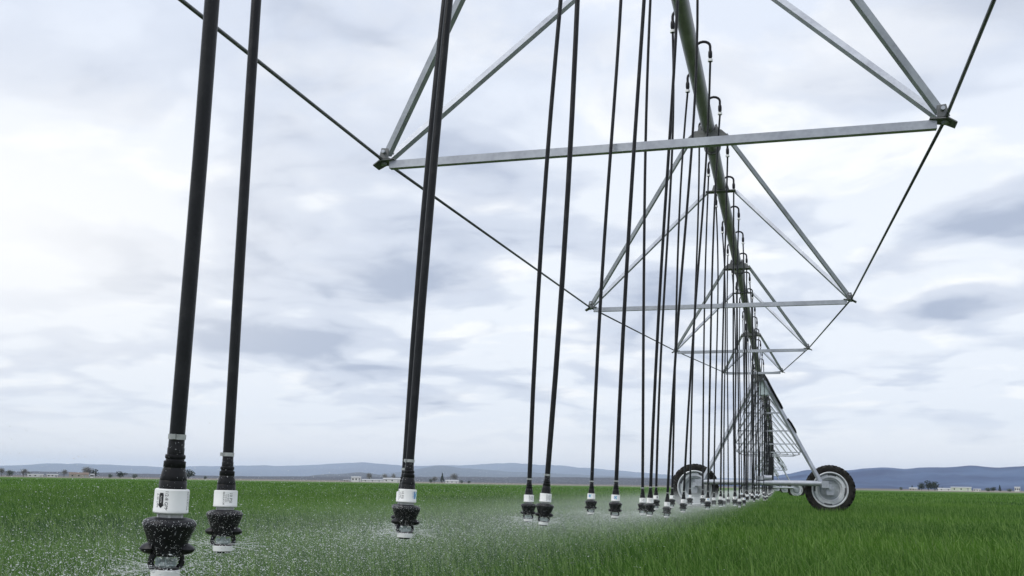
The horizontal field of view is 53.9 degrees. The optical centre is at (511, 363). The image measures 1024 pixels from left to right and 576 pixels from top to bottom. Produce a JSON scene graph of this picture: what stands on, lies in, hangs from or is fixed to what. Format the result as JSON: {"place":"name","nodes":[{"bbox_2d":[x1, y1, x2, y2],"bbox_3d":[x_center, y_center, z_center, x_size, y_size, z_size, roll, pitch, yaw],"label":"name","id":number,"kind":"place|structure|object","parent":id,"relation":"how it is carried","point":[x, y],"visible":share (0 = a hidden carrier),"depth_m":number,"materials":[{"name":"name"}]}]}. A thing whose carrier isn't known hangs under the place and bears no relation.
{"place":"outdoors","nodes":[
{"label":"outdoors","id":0,"kind":"place"},
{"bbox_2d":[0,471,670,485],"bbox_3d":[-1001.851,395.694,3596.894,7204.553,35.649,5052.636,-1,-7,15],"label":"dark plateau","id":1,"kind":"structure","parent":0,"point":[586,480],"depth_m":3613.61,"materials":[{"name":"grey"}]},
{"bbox_2d":[313,472,391,476],"bbox_3d":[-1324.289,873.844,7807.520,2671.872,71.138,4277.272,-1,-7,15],"label":"hill","id":2,"kind":"structure","parent":0,"point":[361,474],"depth_m":7369.67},
{"bbox_2d":[0,462,742,479],"bbox_3d":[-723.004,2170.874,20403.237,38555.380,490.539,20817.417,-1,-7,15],"label":"hills","id":3,"kind":"structure","parent":0,"point":[321,469],"depth_m":21378.50,"materials":[{"name":"blue"}]},
{"bbox_2d":[0,477,1023,575],"bbox_3d":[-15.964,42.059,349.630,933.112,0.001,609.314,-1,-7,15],"label":"crop field","id":4,"kind":"structure","parent":0,"point":[493,485],"depth_m":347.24,"materials":[{"name":"green plant"}]},
{"bbox_2d":[757,471,787,492],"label":"drive tower","id":5,"kind":"structure","parent":4,"relation":"on","point":[782,490],"depth_m":141.17,"materials":[{"name":"metal"}]},
{"bbox_2d":[0,476,1023,492],"bbox_3d":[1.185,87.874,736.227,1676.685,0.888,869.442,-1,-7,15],"label":"stubble field","id":6,"kind":"structure","parent":0,"point":[497,484],"depth_m":771.76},
{"bbox_2d":[6,470,13,475],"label":"bushy tree","id":7,"kind":"object","parent":6,"relation":"on","point":[9,472],"visible":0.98,"depth_m":712.17,"materials":[{"name":"green plant"}]},
{"bbox_2d":[69,472,88,477],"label":"farmhouse","id":8,"kind":"object","parent":6,"relation":"on","point":[80,474],"visible":0.94,"depth_m":732.26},
{"bbox_2d":[115,471,127,477],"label":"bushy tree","id":9,"kind":"object","parent":6,"relation":"on","point":[120,474],"visible":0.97,"depth_m":778.41,"materials":[{"name":"green plant"}]},
{"bbox_2d":[186,469,195,478],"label":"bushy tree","id":10,"kind":"object","parent":6,"relation":"on","point":[190,473],"visible":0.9,"depth_m":775.84,"materials":[{"name":"green plant"}]},
{"bbox_2d":[917,483,924,489],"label":"evergreen tree","id":11,"kind":"object","parent":6,"relation":"on","point":[921,486],"visible":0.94,"depth_m":965.37,"materials":[{"name":"green plant"}]},
{"bbox_2d":[923,480,936,489],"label":"evergreen tree","id":12,"kind":"object","parent":6,"relation":"on","point":[929,485],"visible":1,"depth_m":954.10,"materials":[{"name":"green plant"}]},
{"bbox_2d":[0,477,1023,575],"bbox_3d":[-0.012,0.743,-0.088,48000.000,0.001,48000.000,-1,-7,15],"label":"ground","id":13,"kind":"structure","parent":0,"point":[432,538],"depth_m":11.55,"materials":[{"name":"soil"}]},
{"bbox_2d":[27,474,43,476],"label":"long shed","id":14,"kind":"structure","parent":13,"relation":"on","point":[35,475],"depth_m":701.75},
{"bbox_2d":[46,474,58,476],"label":"long shed","id":15,"kind":"structure","parent":13,"relation":"on","point":[52,475],"depth_m":706.30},
{"bbox_2d":[82,466,92,472],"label":"bare tree","id":16,"kind":"object","parent":13,"relation":"on","point":[87,469],"visible":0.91,"depth_m":760.17,"materials":[{"name":"grey plant"}]},
{"bbox_2d":[351,476,360,481],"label":"farmhouse","id":17,"kind":"object","parent":13,"relation":"on","point":[354,478],"visible":0.91,"depth_m":854.36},
{"bbox_2d":[362,479,382,481],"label":"long shed","id":18,"kind":"structure","parent":13,"relation":"on","point":[372,480],"depth_m":836.92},
{"bbox_2d":[383,478,400,481],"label":"barn","id":19,"kind":"structure","parent":13,"relation":"on","point":[391,479],"depth_m":848.61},
{"bbox_2d":[0,422,828,575],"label":"water spray","id":20,"kind":"object","parent":13,"relation":"on","point":[384,529],"visible":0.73,"depth_m":3.89,"materials":[{"name":"white liquid"}]},
{"bbox_2d":[445,480,458,482],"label":"barn","id":21,"kind":"structure","parent":13,"relation":"on","point":[452,481],"depth_m":862.71,"materials":[{"name":"white"}]},
{"bbox_2d":[450,473,458,479],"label":"bare tree","id":22,"kind":"object","parent":13,"relation":"on","point":[454,476],"visible":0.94,"depth_m":912.49,"materials":[{"name":"grey plant"}]},
{"bbox_2d":[673,374,855,511],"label":"drive tower","id":23,"kind":"structure","parent":13,"relation":"on","point":[833,484],"depth_m":29.81,"materials":[{"name":"metal"}]},
{"bbox_2d":[178,0,995,374],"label":"irrigation span","id":24,"kind":"object","parent":23,"relation":"attached to","point":[926,102],"visible":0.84,"depth_m":6.96,"materials":[{"name":"metal"}]},
{"bbox_2d":[139,0,219,575],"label":"sprinkler drop","id":25,"kind":"object","parent":24,"relation":"hanging from","point":[169,528],"visible":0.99,"depth_m":1.43,"materials":[{"name":"black rubber"}]},
{"bbox_2d":[205,0,260,552],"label":"sprinkler drop","id":26,"kind":"object","parent":24,"relation":"hanging from","point":[223,516],"visible":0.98,"depth_m":2.10,"materials":[{"name":"black rubber"}]},
{"bbox_2d":[391,0,452,538],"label":"sprinkler drop","id":27,"kind":"object","parent":24,"relation":"hanging from","point":[406,510],"visible":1,"depth_m":2.65,"materials":[{"name":"black rubber"}]},
{"bbox_2d":[520,0,562,521],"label":"sprinkler drop","id":28,"kind":"object","parent":24,"relation":"hanging from","point":[528,506],"visible":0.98,"depth_m":4.83,"materials":[{"name":"black rubber"}]},
{"bbox_2d":[535,0,579,525],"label":"sprinkler drop","id":29,"kind":"object","parent":24,"relation":"hanging from","point":[544,507],"visible":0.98,"depth_m":4.06,"materials":[{"name":"black rubber"}]},
{"bbox_2d":[98,504,739,575],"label":"water jets","id":30,"kind":"object","parent":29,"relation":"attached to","point":[147,567],"visible":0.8,"depth_m":2.06},
{"bbox_2d":[585,0,622,514],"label":"sprinkler drop","id":31,"kind":"object","parent":24,"relation":"hanging from","point":[590,502],"visible":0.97,"depth_m":6.22,"materials":[{"name":"black rubber"}]},
{"bbox_2d":[608,0,645,518],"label":"sprinkler drop","id":32,"kind":"object","parent":24,"relation":"hanging from","point":[615,504],"visible":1,"depth_m":5.53,"materials":[{"name":"black rubber"}]},
{"bbox_2d":[637,0,651,514],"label":"sprinkler drop","id":33,"kind":"object","parent":24,"relation":"hanging from","point":[641,504],"visible":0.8,"depth_m":7.62,"materials":[{"name":"black rubber"}]},
{"bbox_2d":[644,0,678,516],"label":"sprinkler drop","id":34,"kind":"object","parent":24,"relation":"hanging from","point":[649,506],"visible":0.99,"depth_m":6.93,"materials":[{"name":"black rubber"}]},
{"bbox_2d":[653,32,674,509],"bbox_3d":[1.370,-0.903,9.081,0.117,4.403,0.101,0,-8,16],"label":"sprinkler drop","id":35,"kind":"object","parent":24,"relation":"hanging from","point":[656,500],"visible":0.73,"depth_m":9.02,"materials":[{"name":"black rubber"}]},
{"bbox_2d":[669,92,688,507],"bbox_3d":[1.721,-0.723,10.417,0.099,4.392,0.077,1,-8,16],"label":"sprinkler drop","id":36,"kind":"object","parent":24,"relation":"hanging from","point":[672,501],"visible":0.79,"depth_m":10.43,"materials":[{"name":"black rubber"}]},
{"bbox_2d":[662,0,698,517],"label":"sprinkler drop","id":37,"kind":"object","parent":24,"relation":"hanging from","point":[667,508],"visible":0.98,"depth_m":8.29,"materials":[{"name":"black rubber"}]},
{"bbox_2d":[687,148,699,505],"bbox_3d":[2.120,-0.542,11.768,0.100,4.366,0.103,0,-8,15],"label":"sprinkler drop","id":38,"kind":"object","parent":24,"relation":"hanging from","point":[689,500],"visible":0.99,"depth_m":11.68,"materials":[{"name":"black rubber"}]},
{"bbox_2d":[679,61,710,512],"bbox_3d":[1.779,-0.793,9.748,0.105,4.437,0.087,2,-6,16],"label":"sprinkler drop","id":39,"kind":"object","parent":24,"relation":"hanging from","point":[683,505],"visible":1,"depth_m":9.73,"materials":[{"name":"black rubber"}]},
{"bbox_2d":[700,176,708,504],"bbox_3d":[2.503,-0.354,13.098,0.099,4.352,0.085,0,-8,15],"label":"sprinkler drop","id":40,"kind":"object","parent":24,"relation":"hanging from","point":[702,500],"visible":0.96,"depth_m":13.07,"materials":[{"name":"black rubber"}]},
{"bbox_2d":[704,114,720,509],"bbox_3d":[2.205,-0.617,11.070,0.099,4.406,0.074,1,-7,16],"label":"sprinkler drop","id":41,"kind":"object","parent":24,"relation":"hanging from","point":[707,503],"visible":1,"depth_m":11.03,"materials":[{"name":"black rubber"}]},
{"bbox_2d":[711,207,718,506],"bbox_3d":[2.920,-0.145,14.477,0.080,4.356,0.090,0,-8,15],"label":"sprinkler drop","id":42,"kind":"object","parent":24,"relation":"hanging from","point":[713,501],"visible":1,"depth_m":14.45,"materials":[{"name":"black rubber"}]},
{"bbox_2d":[717,157,727,506],"bbox_3d":[2.600,-0.439,12.414,0.099,4.372,0.084,0,-7,15],"label":"sprinkler drop","id":43,"kind":"object","parent":24,"relation":"hanging from","point":[720,500],"visible":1,"depth_m":12.40,"materials":[{"name":"black rubber"}]},
{"bbox_2d":[722,233,725,505],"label":"sprinkler drop","id":44,"kind":"object","parent":24,"relation":"hanging from","point":[724,501],"visible":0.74,"depth_m":15.79,"materials":[{"name":"black rubber"}]},
{"bbox_2d":[726,255,729,504],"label":"sprinkler drop","id":45,"kind":"object","parent":24,"relation":"hanging from","point":[728,500],"visible":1,"depth_m":17.15,"materials":[{"name":"black rubber"}]},
{"bbox_2d":[732,312,736,499],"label":"sprinkler drop","id":46,"kind":"object","parent":24,"relation":"hanging from","point":[736,354],"visible":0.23,"depth_m":20.04,"materials":[{"name":"black rubber"}]},
{"bbox_2d":[732,192,737,505],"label":"sprinkler drop","id":47,"kind":"object","parent":24,"relation":"hanging from","point":[734,501],"visible":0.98,"depth_m":13.74,"materials":[{"name":"black rubber"}]},
{"bbox_2d":[732,275,737,499],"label":"sprinkler drop","id":48,"kind":"object","parent":24,"relation":"hanging from","point":[735,392],"visible":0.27,"depth_m":18.60,"materials":[{"name":"black rubber"}]},
{"bbox_2d":[736,220,741,507],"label":"sprinkler drop","id":49,"kind":"object","parent":24,"relation":"hanging from","point":[739,501],"visible":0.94,"depth_m":15.05,"materials":[{"name":"black rubber"}]},
{"bbox_2d":[739,308,742,498],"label":"sprinkler drop","id":50,"kind":"object","parent":24,"relation":"hanging from","point":[741,495],"visible":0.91,"depth_m":21.31,"materials":[{"name":"black rubber"}]},
{"bbox_2d":[742,244,745,505],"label":"sprinkler drop","id":51,"kind":"object","parent":24,"relation":"hanging from","point":[744,500],"visible":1,"depth_m":16.37,"materials":[{"name":"black rubber"}]},
{"bbox_2d":[742,320,745,496],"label":"sprinkler drop","id":52,"kind":"object","parent":24,"relation":"hanging from","point":[743,388],"visible":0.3,"depth_m":22.70,"materials":[{"name":"black rubber"}]},
{"bbox_2d":[745,337,745,369],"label":"sprinkler drop","id":53,"kind":"object","parent":24,"relation":"hanging from","point":[745,353],"visible":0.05,"depth_m":24.14,"materials":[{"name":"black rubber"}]},
{"bbox_2d":[745,270,748,501],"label":"sprinkler drop","id":54,"kind":"object","parent":24,"relation":"hanging from","point":[747,498],"visible":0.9,"depth_m":17.81,"materials":[{"name":"black rubber"}]},
{"bbox_2d":[748,344,749,496],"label":"sprinkler drop","id":55,"kind":"object","parent":24,"relation":"hanging from","point":[748,427],"visible":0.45,"depth_m":25.24,"materials":[{"name":"black rubber"}]},
{"bbox_2d":[749,353,751,497],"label":"sprinkler drop","id":56,"kind":"object","parent":24,"relation":"hanging from","point":[750,425],"visible":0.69,"depth_m":26.66,"materials":[{"name":"black rubber"}]},
{"bbox_2d":[749,283,753,499],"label":"sprinkler drop","id":57,"kind":"object","parent":24,"relation":"hanging from","point":[752,497],"visible":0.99,"depth_m":19.12,"materials":[{"name":"black rubber"}]},
{"bbox_2d":[752,299,755,501],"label":"sprinkler drop","id":58,"kind":"object","parent":24,"relation":"hanging from","point":[754,499],"visible":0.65,"depth_m":20.49,"materials":[{"name":"black rubber"}]},
{"bbox_2d":[752,313,755,474],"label":"sprinkler drop","id":59,"kind":"object","parent":24,"relation":"hanging from","point":[755,376],"visible":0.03,"depth_m":21.97,"materials":[{"name":"black rubber"}]},
{"bbox_2d":[755,326,757,498],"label":"sprinkler drop","id":60,"kind":"object","parent":24,"relation":"hanging from","point":[756,496],"visible":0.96,"depth_m":23.12,"materials":[{"name":"black rubber"}]},
{"bbox_2d":[757,337,759,499],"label":"sprinkler drop","id":61,"kind":"object","parent":24,"relation":"hanging from","point":[757,421],"visible":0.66,"depth_m":24.58,"materials":[{"name":"black rubber"}]},
{"bbox_2d":[757,348,760,493],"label":"sprinkler drop","id":62,"kind":"object","parent":24,"relation":"hanging from","point":[758,403],"visible":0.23,"depth_m":26.02,"materials":[{"name":"black rubber"}]},
{"bbox_2d":[759,360,761,496],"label":"sprinkler drop","id":63,"kind":"object","parent":24,"relation":"hanging from","point":[760,425],"visible":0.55,"depth_m":27.27,"materials":[{"name":"black rubber"}]},
{"bbox_2d":[762,366,764,495],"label":"sprinkler drop","id":64,"kind":"object","parent":24,"relation":"hanging from","point":[763,493],"visible":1,"depth_m":28.60,"materials":[{"name":"black rubber"}]},
{"bbox_2d":[736,381,800,456],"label":"irrigation span","id":65,"kind":"object","parent":23,"relation":"attached to","point":[781,427],"visible":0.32,"depth_m":55.02,"materials":[{"name":"metal"}]},
{"bbox_2d":[754,385,756,491],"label":"sprinkler drop","id":66,"kind":"object","parent":65,"relation":"hanging from","point":[755,444],"visible":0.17,"depth_m":31.97,"materials":[{"name":"black rubber"}]},
{"bbox_2d":[761,410,761,495],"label":"sprinkler drop","id":67,"kind":"object","parent":65,"relation":"hanging from","point":[761,457],"visible":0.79,"depth_m":44.26,"materials":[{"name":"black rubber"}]},
{"bbox_2d":[762,407,762,474],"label":"sprinkler drop","id":68,"kind":"object","parent":65,"relation":"hanging from","point":[762,457],"visible":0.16,"depth_m":42.81,"materials":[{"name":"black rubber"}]},
{"bbox_2d":[763,423,765,498],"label":"sprinkler drop","id":69,"kind":"object","parent":65,"relation":"hanging from","point":[764,452],"visible":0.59,"depth_m":32.65,"materials":[{"name":"black rubber"}]},
{"bbox_2d":[764,434,765,499],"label":"sprinkler drop","id":70,"kind":"object","parent":65,"relation":"hanging from","point":[765,468],"visible":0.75,"depth_m":31.15,"materials":[{"name":"black rubber"}]},
{"bbox_2d":[766,421,766,462],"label":"sprinkler drop","id":71,"kind":"object","parent":65,"relation":"hanging from","point":[766,441],"visible":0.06,"depth_m":40.85,"materials":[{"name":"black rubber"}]},
{"bbox_2d":[766,399,767,498],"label":"sprinkler drop","id":72,"kind":"object","parent":65,"relation":"hanging from","point":[766,463],"visible":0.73,"depth_m":39.32,"materials":[{"name":"black rubber"}]},
{"bbox_2d":[768,396,769,496],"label":"sprinkler drop","id":73,"kind":"object","parent":65,"relation":"hanging from","point":[768,427],"visible":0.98,"depth_m":42.29,"materials":[{"name":"black rubber"}]},
{"bbox_2d":[768,402,769,492],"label":"sprinkler drop","id":74,"kind":"object","parent":65,"relation":"hanging from","point":[768,458],"visible":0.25,"depth_m":46.16,"materials":[{"name":"black rubber"}]},
{"bbox_2d":[769,423,769,456],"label":"sprinkler drop","id":75,"kind":"object","parent":65,"relation":"hanging from","point":[769,440],"visible":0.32,"depth_m":50.40,"materials":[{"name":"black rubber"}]},
{"bbox_2d":[771,419,771,494],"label":"sprinkler drop","id":76,"kind":"object","parent":65,"relation":"hanging from","point":[771,454],"visible":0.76,"depth_m":58.52,"materials":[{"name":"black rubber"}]},
{"bbox_2d":[740,449,804,495],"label":"drive tower","id":77,"kind":"structure","parent":13,"relation":"on","point":[796,490],"depth_m":85.42,"materials":[{"name":"metal"}]},
{"bbox_2d":[757,446,786,470],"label":"irrigation span","id":78,"kind":"object","parent":77,"relation":"attached to","point":[782,462],"visible":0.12,"depth_m":117.19,"materials":[{"name":"metal"}]},
{"bbox_2d":[937,488,950,490],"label":"long shed","id":79,"kind":"structure","parent":13,"relation":"on","point":[944,489],"depth_m":931.79,"materials":[{"name":"white"}]},
{"bbox_2d":[951,487,971,490],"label":"barn","id":80,"kind":"structure","parent":13,"relation":"on","point":[960,488],"depth_m":916.75,"materials":[{"name":"white"}]},
{"bbox_2d":[0,475,1023,491],"bbox_3d":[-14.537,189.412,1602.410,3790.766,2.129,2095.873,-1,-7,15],"label":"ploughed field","id":81,"kind":"structure","parent":0,"point":[467,482],"depth_m":1589.92,"materials":[{"name":"brown soil"}]},
{"bbox_2d":[0,0,1023,478],"label":"sky","id":82,"kind":"structure","parent":0,"point":[98,98],"materials":[{"name":"white"}]},
{"bbox_2d":[380,466,670,478],"bbox_3d":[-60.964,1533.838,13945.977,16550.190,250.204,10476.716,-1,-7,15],"label":"hills","id":83,"kind":"structure","parent":0,"point":[439,471],"depth_m":13945.45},
{"bbox_2d":[719,466,1023,490],"bbox_3d":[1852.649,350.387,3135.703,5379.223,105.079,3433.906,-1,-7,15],"label":"hills","id":84,"kind":"structure","parent":0,"point":[973,477],"depth_m":3144.32,"materials":[{"name":"blue"}]}
]}

